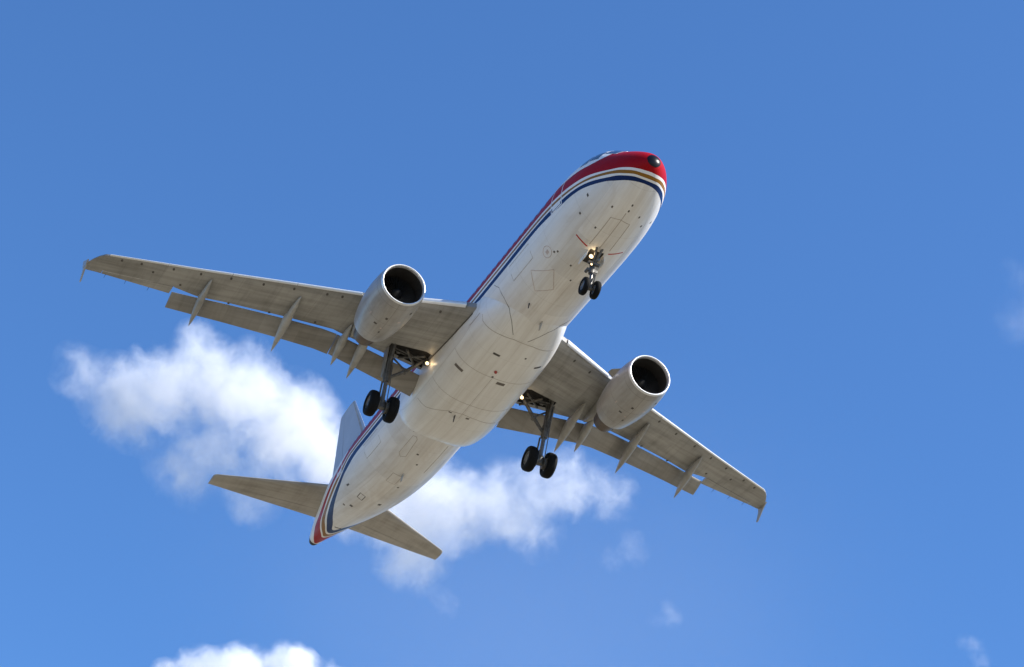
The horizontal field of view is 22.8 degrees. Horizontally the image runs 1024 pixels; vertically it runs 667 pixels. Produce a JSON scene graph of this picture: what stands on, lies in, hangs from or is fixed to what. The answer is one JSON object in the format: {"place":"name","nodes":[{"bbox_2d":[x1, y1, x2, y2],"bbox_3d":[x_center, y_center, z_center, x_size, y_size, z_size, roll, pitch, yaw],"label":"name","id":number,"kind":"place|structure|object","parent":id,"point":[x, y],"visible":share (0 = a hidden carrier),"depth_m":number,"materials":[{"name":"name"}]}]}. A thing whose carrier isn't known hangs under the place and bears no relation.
{"place":"outdoors","nodes":[
{"label":"outdoors","id":0,"kind":"place"},
{"bbox_2d":[79,150,766,559],"bbox_3d":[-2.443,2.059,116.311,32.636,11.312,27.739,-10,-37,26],"label":"airliner","id":1,"kind":"object","parent":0,"point":[489,352],"visible":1,"depth_m":110.32,"materials":[{"name":"paint"}]},
{"bbox_2d":[0,0,1023,666],"label":"sky","id":2,"kind":"structure","parent":0,"point":[826,280],"materials":[{"name":"blue"}]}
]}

